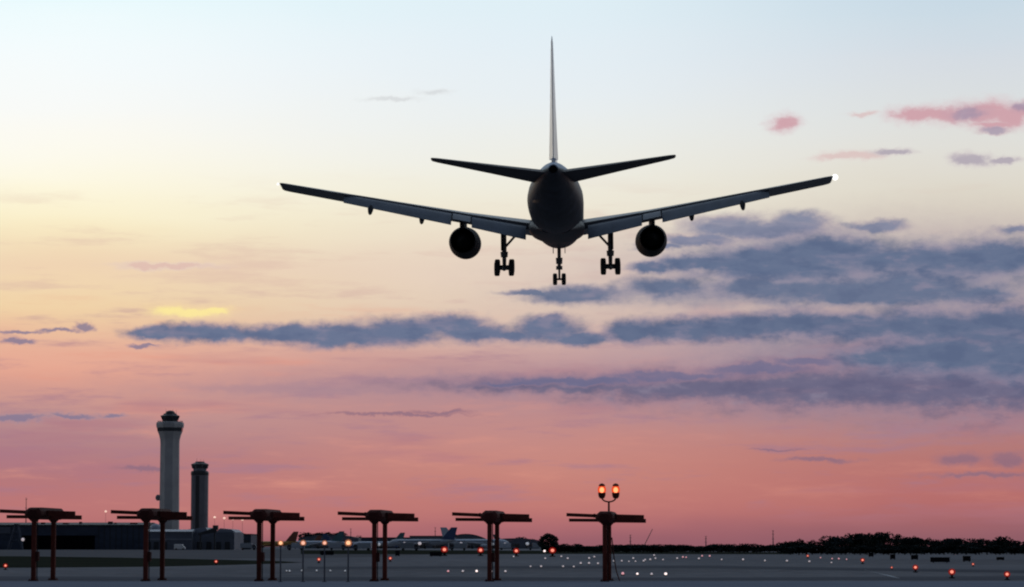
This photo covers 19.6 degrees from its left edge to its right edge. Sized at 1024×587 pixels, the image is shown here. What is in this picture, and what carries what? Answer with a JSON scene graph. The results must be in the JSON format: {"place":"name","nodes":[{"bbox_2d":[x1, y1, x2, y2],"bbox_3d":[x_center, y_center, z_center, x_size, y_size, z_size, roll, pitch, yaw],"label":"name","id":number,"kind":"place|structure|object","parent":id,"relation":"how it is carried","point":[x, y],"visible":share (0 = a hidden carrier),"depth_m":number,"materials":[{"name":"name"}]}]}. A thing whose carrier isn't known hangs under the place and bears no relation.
{"place":"outdoors","nodes":[
{"label":"outdoors","id":0,"kind":"place"},
{"bbox_2d":[155,410,183,528],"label":"control tower","id":1,"kind":"structure","parent":0,"point":[169,426],"depth_m":2175.32,"materials":[{"name":"concrete"}]},
{"bbox_2d":[148,523,243,549],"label":"terminal building","id":2,"kind":"structure","parent":0,"point":[225,539],"depth_m":1329.14,"materials":[{"name":"concrete"}]},
{"bbox_2d":[191,459,208,528],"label":"control tower","id":3,"kind":"structure","parent":0,"point":[199,491],"depth_m":2239.41,"materials":[{"name":"concrete"}]},
{"bbox_2d":[198,525,218,549],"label":"boarding bridge","id":4,"kind":"structure","parent":0,"point":[214,529],"depth_m":1314.50,"materials":[{"name":"metal"}]},
{"bbox_2d":[244,534,256,548],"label":"terminal hall","id":5,"kind":"structure","parent":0,"point":[250,538],"depth_m":1495.05,"materials":[{"name":"concrete"}]},
{"bbox_2d":[0,547,1023,580],"bbox_3d":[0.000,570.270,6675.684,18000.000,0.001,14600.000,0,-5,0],"label":"ground","id":6,"kind":"structure","parent":0,"point":[250,570],"depth_m":205.41,"materials":[{"name":"grey asphalt"}]},
{"bbox_2d":[0,556,301,567],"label":"grass","id":7,"kind":"structure","parent":6,"relation":"on","point":[21,561],"depth_m":293.44,"materials":[{"name":"green plant"}]},
{"bbox_2d":[0,549,429,558],"bbox_3d":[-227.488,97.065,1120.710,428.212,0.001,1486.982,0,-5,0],"label":"apron","id":8,"kind":"object","parent":6,"relation":"on","point":[232,554],"visible":0.71,"depth_m":658.60,"materials":[{"name":"concrete"}]},
{"bbox_2d":[7,524,23,549],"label":"gantry","id":9,"kind":"object","parent":8,"relation":"on","point":[17,526],"visible":1,"depth_m":1373.73,"materials":[{"name":"metal"}]},
{"bbox_2d":[0,521,154,549],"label":"hangar","id":10,"kind":"structure","parent":8,"relation":"on","point":[109,535],"depth_m":1395.21,"materials":[{"name":"corrugated metal"},{"name":"painted metal"}]},
{"bbox_2d":[21,534,96,549],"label":"doorway","id":11,"kind":"structure","parent":10,"relation":"in","point":[63,541],"depth_m":1395.05,"materials":[{"name":"black"}]},
{"bbox_2d":[174,544,185,549],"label":"van","id":12,"kind":"object","parent":8,"relation":"on","point":[179,546],"visible":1,"depth_m":1284.34,"materials":[{"name":"white metal"}]},
{"bbox_2d":[240,543,256,549],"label":"service truck","id":13,"kind":"object","parent":8,"relation":"on","point":[247,545],"visible":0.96,"depth_m":1244.42,"materials":[{"name":"white metal"}]},
{"bbox_2d":[287,543,304,549],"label":"service truck","id":14,"kind":"object","parent":8,"relation":"on","point":[293,545],"visible":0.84,"depth_m":1144.78,"materials":[{"name":"white metal"}]},
{"bbox_2d":[320,551,333,555],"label":"airfield sign","id":15,"kind":"object","parent":8,"relation":"on","point":[331,553],"visible":1,"depth_m":509.93,"materials":[{"name":"black metal"}]},
{"bbox_2d":[329,543,345,549],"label":"service truck","id":16,"kind":"object","parent":8,"relation":"on","point":[336,545],"visible":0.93,"depth_m":1194.58,"materials":[{"name":"white metal"}]},
{"bbox_2d":[263,532,297,547],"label":"parked airliner","id":17,"kind":"object","parent":6,"relation":"on","point":[292,538],"visible":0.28,"depth_m":1743.82,"materials":[{"name":"metal"}]},
{"bbox_2d":[298,532,321,537],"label":"tree","id":18,"kind":"object","parent":6,"relation":"on","point":[307,534],"visible":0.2,"depth_m":2321.85,"materials":[{"name":"green plant"}]},
{"bbox_2d":[295,531,343,548],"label":"parked airliner","id":19,"kind":"object","parent":6,"relation":"on","point":[338,538],"visible":0.69,"depth_m":1891.78,"materials":[{"name":"metal"}]},
{"bbox_2d":[298,534,361,547],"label":"terminal hall","id":20,"kind":"structure","parent":6,"relation":"on","point":[331,536],"depth_m":2242.32,"materials":[{"name":"concrete"}]},
{"bbox_2d":[323,534,363,548],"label":"parked airliner","id":21,"kind":"object","parent":6,"relation":"on","point":[326,537],"visible":0.2,"depth_m":1994.56,"materials":[{"name":"metal"}]},
{"bbox_2d":[338,510,417,580],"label":"antenna","id":22,"kind":"object","parent":6,"relation":"on","point":[383,517],"visible":1,"depth_m":136.03,"materials":[{"name":"red paint"}]},
{"bbox_2d":[353,533,404,548],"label":"parked airliner","id":23,"kind":"object","parent":6,"relation":"on","point":[400,536],"visible":0.45,"depth_m":1942.76,"materials":[{"name":"metal"}]},
{"bbox_2d":[358,537,409,547],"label":"terminal hall","id":24,"kind":"structure","parent":6,"relation":"on","point":[379,538],"depth_m":2292.08,"materials":[{"name":"concrete"}]},
{"bbox_2d":[388,527,456,548],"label":"parked airliner","id":25,"kind":"object","parent":6,"relation":"on","point":[449,536],"visible":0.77,"depth_m":1792.51,"materials":[{"name":"metal"}]},
{"bbox_2d":[410,536,448,547],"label":"terminal hall","id":26,"kind":"structure","parent":6,"relation":"on","point":[430,537],"depth_m":2192.55,"materials":[{"name":"concrete"}]},
{"bbox_2d":[430,552,441,556],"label":"airfield sign","id":27,"kind":"object","parent":6,"relation":"on","point":[435,554],"visible":1,"depth_m":451.20,"materials":[{"name":"black metal"}]},
{"bbox_2d":[441,546,447,555],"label":"red light","id":28,"kind":"object","parent":6,"relation":"on","point":[444,549],"visible":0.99,"depth_m":493.80,"materials":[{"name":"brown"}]},
{"bbox_2d":[449,534,486,547],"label":"terminal hall","id":29,"kind":"structure","parent":6,"relation":"on","point":[465,536],"depth_m":2292.26,"materials":[{"name":"concrete"}]},
{"bbox_2d":[440,527,508,548],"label":"parked airliner","id":30,"kind":"object","parent":6,"relation":"on","point":[472,542],"visible":0.64,"depth_m":1891.72,"materials":[{"name":"metal"}]},
{"bbox_2d":[477,547,483,555],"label":"red light","id":31,"kind":"object","parent":6,"relation":"on","point":[480,550],"visible":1,"depth_m":490.23,"materials":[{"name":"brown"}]},
{"bbox_2d":[499,543,514,549],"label":"service truck","id":32,"kind":"object","parent":6,"relation":"on","point":[505,545],"visible":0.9,"depth_m":1244.40,"materials":[{"name":"white metal"}]},
{"bbox_2d":[0,576,1023,579],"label":"worn patch","id":33,"kind":"object","parent":6,"relation":"on","point":[545,578],"visible":0.75,"depth_m":147.26,"materials":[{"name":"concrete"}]},
{"bbox_2d":[948,569,954,577],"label":"red light","id":34,"kind":"object","parent":33,"relation":"on","point":[951,572],"visible":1,"depth_m":147.64,"materials":[{"name":"brown glass"}]},
{"bbox_2d":[493,538,539,548],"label":"terminal hall","id":35,"kind":"structure","parent":6,"relation":"on","point":[519,543],"depth_m":1992.94,"materials":[{"name":"grey glass"}]},
{"bbox_2d":[528,543,540,549],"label":"service truck","id":36,"kind":"object","parent":6,"relation":"on","point":[533,545],"visible":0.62,"depth_m":1194.58,"materials":[{"name":"grey metal"}]},
{"bbox_2d":[301,550,787,553],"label":"grass","id":37,"kind":"structure","parent":6,"relation":"on","point":[418,552],"depth_m":762.91,"materials":[{"name":"green plant"}]},
{"bbox_2d":[353,543,371,550],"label":"service truck","id":38,"kind":"object","parent":37,"relation":"on","point":[368,546],"visible":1,"depth_m":1094.97,"materials":[{"name":"white metal"}]},
{"bbox_2d":[400,543,418,550],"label":"service truck","id":39,"kind":"object","parent":37,"relation":"on","point":[409,545],"visible":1,"depth_m":1045.14,"materials":[{"name":"white metal"}]},
{"bbox_2d":[449,543,466,549],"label":"service truck","id":40,"kind":"object","parent":37,"relation":"on","point":[458,545],"visible":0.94,"depth_m":1144.78,"materials":[{"name":"white metal"}]},
{"bbox_2d":[537,533,558,551],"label":"round tree","id":41,"kind":"object","parent":37,"relation":"on","point":[550,539],"visible":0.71,"depth_m":776.07,"materials":[{"name":"green plant"}]},
{"bbox_2d":[543,545,559,551],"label":"tree","id":42,"kind":"object","parent":37,"relation":"on","point":[548,547],"visible":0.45,"depth_m":710.33,"materials":[{"name":"green plant"}]},
{"bbox_2d":[556,544,568,552],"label":"tree","id":43,"kind":"object","parent":37,"relation":"on","point":[560,550],"visible":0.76,"depth_m":713.75,"materials":[{"name":"green plant"}]},
{"bbox_2d":[581,546,593,552],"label":"tree","id":44,"kind":"object","parent":37,"relation":"on","point":[586,548],"visible":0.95,"depth_m":739.72,"materials":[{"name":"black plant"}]},
{"bbox_2d":[616,545,632,552],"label":"tree","id":45,"kind":"object","parent":37,"relation":"on","point":[624,548],"visible":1,"depth_m":704.90,"materials":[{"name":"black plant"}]},
{"bbox_2d":[627,544,646,552],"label":"tree","id":46,"kind":"object","parent":37,"relation":"on","point":[635,548],"visible":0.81,"depth_m":720.10,"materials":[{"name":"green plant"}]},
{"bbox_2d":[638,545,655,552],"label":"tree","id":47,"kind":"object","parent":37,"relation":"on","point":[644,546],"visible":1,"depth_m":703.23,"materials":[{"name":"green plant"}]},
{"bbox_2d":[668,544,688,552],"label":"tree","id":48,"kind":"object","parent":37,"relation":"on","point":[678,548],"visible":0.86,"depth_m":734.48,"materials":[{"name":"green plant"}]},
{"bbox_2d":[708,545,727,552],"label":"tree","id":49,"kind":"object","parent":37,"relation":"on","point":[718,548],"visible":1,"depth_m":720.44,"materials":[{"name":"green plant"}]},
{"bbox_2d":[727,545,737,552],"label":"tree","id":50,"kind":"object","parent":37,"relation":"on","point":[731,549],"visible":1,"depth_m":719.74,"materials":[{"name":"green plant"}]},
{"bbox_2d":[734,545,749,552],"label":"tree","id":51,"kind":"object","parent":37,"relation":"on","point":[739,548],"visible":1,"depth_m":715.93,"materials":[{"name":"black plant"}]},
{"bbox_2d":[738,543,758,552],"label":"tree","id":52,"kind":"object","parent":37,"relation":"on","point":[751,546],"visible":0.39,"depth_m":734.29,"materials":[{"name":"green plant"}]},
{"bbox_2d":[751,546,763,552],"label":"tree","id":53,"kind":"object","parent":37,"relation":"on","point":[756,549],"visible":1,"depth_m":704.55,"materials":[{"name":"green plant"}]},
{"bbox_2d":[768,544,786,551],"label":"tree","id":54,"kind":"object","parent":37,"relation":"on","point":[778,548],"visible":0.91,"depth_m":702.29,"materials":[{"name":"green plant"}]},
{"bbox_2d":[360,555,804,577],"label":"runway","id":55,"kind":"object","parent":6,"relation":"on","point":[598,572],"visible":0.71,"depth_m":204.90,"materials":[{"name":"grey asphalt"}]},
{"bbox_2d":[549,547,555,556],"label":"red light","id":56,"kind":"object","parent":55,"relation":"on","point":[552,550],"visible":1,"depth_m":454.59,"materials":[{"name":"brown glass"}]},
{"bbox_2d":[321,557,799,559],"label":"worn band","id":57,"kind":"object","parent":55,"relation":"on","point":[574,558],"visible":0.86,"depth_m":388.67,"materials":[{"name":"asphalt"}]},
{"bbox_2d":[307,565,1023,572],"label":"worn band","id":58,"kind":"object","parent":55,"relation":"on","point":[739,567],"visible":1,"depth_m":223.67,"materials":[{"name":"asphalt"}]},
{"bbox_2d":[717,554,1023,558],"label":"taxiway","id":59,"kind":"structure","parent":6,"relation":"on","point":[928,556],"depth_m":466.05,"materials":[{"name":"grey asphalt"}]},
{"bbox_2d":[777,547,794,554],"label":"tree","id":60,"kind":"object","parent":59,"relation":"on","point":[787,550],"visible":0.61,"depth_m":568.46,"materials":[{"name":"green plant"}]},
{"bbox_2d":[787,545,808,554],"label":"tree","id":61,"kind":"object","parent":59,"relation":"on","point":[799,549],"visible":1,"depth_m":546.64,"materials":[{"name":"green plant"}]},
{"bbox_2d":[793,545,816,554],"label":"tree","id":62,"kind":"object","parent":59,"relation":"on","point":[810,546],"visible":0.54,"depth_m":567.39,"materials":[{"name":"green plant"}]},
{"bbox_2d":[803,548,824,554],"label":"tree","id":63,"kind":"object","parent":59,"relation":"on","point":[811,550],"visible":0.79,"depth_m":566.83,"materials":[{"name":"green plant"}]},
{"bbox_2d":[813,545,826,554],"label":"tree","id":64,"kind":"object","parent":59,"relation":"on","point":[821,548],"visible":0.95,"depth_m":567.26,"materials":[{"name":"green plant"}]},
{"bbox_2d":[821,535,842,546],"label":"tree","id":65,"kind":"object","parent":59,"relation":"on","point":[832,541],"visible":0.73,"depth_m":598.19,"materials":[{"name":"green plant"}]},
{"bbox_2d":[823,548,844,554],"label":"tree","id":66,"kind":"object","parent":59,"relation":"on","point":[832,551],"visible":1,"depth_m":543.15,"materials":[{"name":"green plant"}]},
{"bbox_2d":[836,538,852,546],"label":"tree","id":67,"kind":"object","parent":59,"relation":"on","point":[848,539],"visible":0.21,"depth_m":610.74,"materials":[{"name":"green plant"}]},
{"bbox_2d":[836,547,854,554],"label":"tree","id":68,"kind":"object","parent":59,"relation":"on","point":[847,549],"visible":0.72,"depth_m":562.79,"materials":[{"name":"green plant"}]},
{"bbox_2d":[842,533,868,546],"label":"tree","id":69,"kind":"object","parent":59,"relation":"on","point":[856,542],"visible":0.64,"depth_m":615.74,"materials":[{"name":"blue plant"}]},
{"bbox_2d":[850,545,871,554],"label":"tree","id":70,"kind":"object","parent":59,"relation":"on","point":[860,550],"visible":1,"depth_m":544.12,"materials":[{"name":"blue plant"}]},
{"bbox_2d":[861,535,869,545],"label":"tree","id":71,"kind":"object","parent":59,"relation":"on","point":[865,539],"visible":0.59,"depth_m":591.96,"materials":[{"name":"green plant"}]},
{"bbox_2d":[854,546,878,554],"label":"tree","id":72,"kind":"object","parent":59,"relation":"on","point":[870,550],"visible":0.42,"depth_m":550.19,"materials":[{"name":"blue plant"}]},
{"bbox_2d":[867,533,877,550],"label":"tree","id":73,"kind":"object","parent":59,"relation":"on","point":[873,540],"visible":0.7,"depth_m":596.12,"materials":[{"name":"green plant"}]},
{"bbox_2d":[880,534,889,545],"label":"tree","id":74,"kind":"object","parent":59,"relation":"on","point":[884,540],"visible":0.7,"depth_m":601.05,"materials":[{"name":"green plant"}]},
{"bbox_2d":[892,546,911,554],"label":"tree","id":75,"kind":"object","parent":59,"relation":"on","point":[903,550],"visible":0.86,"depth_m":550.37,"materials":[{"name":"blue plant"}]},
{"bbox_2d":[898,536,923,553],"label":"tree","id":76,"kind":"object","parent":59,"relation":"on","point":[912,541],"visible":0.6,"depth_m":596.11,"materials":[{"name":"blue plant"}]},
{"bbox_2d":[903,545,928,554],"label":"tree","id":77,"kind":"object","parent":59,"relation":"on","point":[916,549],"visible":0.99,"depth_m":545.86,"materials":[{"name":"blue plant"}]},
{"bbox_2d":[927,540,946,546],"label":"tree","id":78,"kind":"object","parent":59,"relation":"on","point":[934,543],"visible":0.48,"depth_m":588.97,"materials":[{"name":"blue plant"}]},
{"bbox_2d":[947,545,965,554],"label":"tree","id":79,"kind":"object","parent":59,"relation":"on","point":[957,550],"visible":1,"depth_m":557.70,"materials":[{"name":"blue plant"}]},
{"bbox_2d":[959,547,975,554],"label":"tree","id":80,"kind":"object","parent":59,"relation":"on","point":[965,549],"visible":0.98,"depth_m":557.21,"materials":[{"name":"blue plant"}]},
{"bbox_2d":[963,547,987,554],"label":"tree","id":81,"kind":"object","parent":59,"relation":"on","point":[975,551],"visible":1,"depth_m":552.46,"materials":[{"name":"green plant"}]},
{"bbox_2d":[981,544,1007,554],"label":"tree","id":82,"kind":"object","parent":59,"relation":"on","point":[996,548],"visible":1,"depth_m":554.41,"materials":[{"name":"green plant"}]},
{"bbox_2d":[1001,546,1023,554],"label":"tree","id":83,"kind":"object","parent":59,"relation":"on","point":[1014,550],"visible":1,"depth_m":550.62,"materials":[{"name":"green plant"}]},
{"bbox_2d":[876,532,895,553],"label":"tree","id":84,"kind":"object","parent":6,"relation":"on","point":[880,535],"visible":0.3,"depth_m":625.97,"materials":[{"name":"blue plant"}]},
{"bbox_2d":[894,534,902,553],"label":"tree","id":85,"kind":"object","parent":6,"relation":"on","point":[896,540],"visible":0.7,"depth_m":608.64,"materials":[{"name":"green plant"}]},
{"bbox_2d":[930,557,949,562],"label":"airfield sign","id":86,"kind":"object","parent":6,"relation":"on","point":[939,559],"visible":1,"depth_m":286.29,"materials":[{"name":"black metal"}]},
{"bbox_2d":[874,564,1023,569],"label":"taxiway","id":87,"kind":"structure","parent":6,"relation":"on","point":[993,567],"depth_m":235.33,"materials":[{"name":"grey asphalt"}]},
{"bbox_2d":[942,538,967,545],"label":"tree","id":88,"kind":"object","parent":6,"relation":"on","point":[958,541],"visible":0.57,"depth_m":600.07,"materials":[{"name":"blue plant"}]},
{"bbox_2d":[963,556,970,561],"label":"airfield sign","id":89,"kind":"object","parent":6,"relation":"on","point":[966,558],"visible":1,"depth_m":303.83,"materials":[{"name":"black metal"}]},
{"bbox_2d":[966,538,983,546],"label":"tree","id":90,"kind":"object","parent":6,"relation":"on","point":[974,543],"visible":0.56,"depth_m":612.18,"materials":[{"name":"blue plant"}]},
{"bbox_2d":[990,536,1013,546],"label":"tree","id":91,"kind":"object","parent":6,"relation":"on","point":[999,540],"visible":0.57,"depth_m":591.65,"materials":[{"name":"green plant"}]},
{"bbox_2d":[1006,540,1021,546],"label":"tree","id":92,"kind":"object","parent":6,"relation":"on","point":[1012,543],"visible":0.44,"depth_m":598.09,"materials":[{"name":"green plant"}]},
{"bbox_2d":[0,581,1023,586],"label":"service road","id":93,"kind":"structure","parent":0,"point":[513,584],"depth_m":124.44,"materials":[{"name":"grey asphalt"}]},
{"bbox_2d":[0,507,81,580],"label":"antenna","id":94,"kind":"object","parent":93,"relation":"on","point":[34,515],"visible":0.99,"depth_m":137.09,"materials":[{"name":"red paint"}]},
{"bbox_2d":[111,508,192,580],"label":"antenna","id":95,"kind":"object","parent":93,"relation":"on","point":[146,516],"visible":1,"depth_m":136.74,"materials":[{"name":"red paint"}]},
{"bbox_2d":[223,509,303,580],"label":"antenna","id":96,"kind":"object","parent":93,"relation":"on","point":[272,517],"visible":1,"depth_m":136.40,"materials":[{"name":"red paint"}]},
{"bbox_2d":[278,541,282,581],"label":"pole lamp","id":97,"kind":"object","parent":93,"relation":"on","point":[280,543],"visible":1,"depth_m":133.44,"materials":[{"name":"metal"}]},
{"bbox_2d":[301,541,304,581],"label":"pole lamp","id":98,"kind":"object","parent":93,"relation":"on","point":[302,543],"visible":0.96,"depth_m":133.44,"materials":[{"name":"metal"}]},
{"bbox_2d":[322,541,326,581],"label":"pole lamp","id":99,"kind":"object","parent":93,"relation":"on","point":[324,543],"visible":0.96,"depth_m":133.44,"materials":[{"name":"metal"}]},
{"bbox_2d":[346,541,349,581],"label":"pole lamp","id":100,"kind":"object","parent":93,"relation":"on","point":[348,543],"visible":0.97,"depth_m":133.43,"materials":[{"name":"metal"}]},
{"bbox_2d":[452,510,531,581],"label":"antenna","id":101,"kind":"object","parent":93,"relation":"on","point":[490,518],"visible":1,"depth_m":135.66,"materials":[{"name":"red paint"}]},
{"bbox_2d":[566,511,645,581],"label":"antenna","id":102,"kind":"object","parent":93,"relation":"on","point":[606,519],"visible":1,"depth_m":135.30,"materials":[{"name":"red paint"}]},
{"bbox_2d":[598,483,619,510],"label":"obstruction light","id":103,"kind":"object","parent":102,"relation":"on","point":[602,491],"visible":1,"depth_m":138.04,"materials":[{"name":"orange glass"}]},
{"bbox_2d":[611,537,619,580],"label":"stay cable","id":104,"kind":"object","parent":93,"relation":"on","point":[614,558],"visible":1,"depth_m":136.96,"materials":[{"name":"grey metal"}]},
{"bbox_2d":[0,0,1023,546],"label":"sky","id":105,"kind":"structure","parent":0,"point":[840,357],"materials":[{"name":"multicoloured"}]},
{"bbox_2d":[277,37,837,284],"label":"airliner","id":106,"kind":"object","parent":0,"point":[555,203],"visible":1,"depth_m":204.08,"materials":[{"name":"metal"}]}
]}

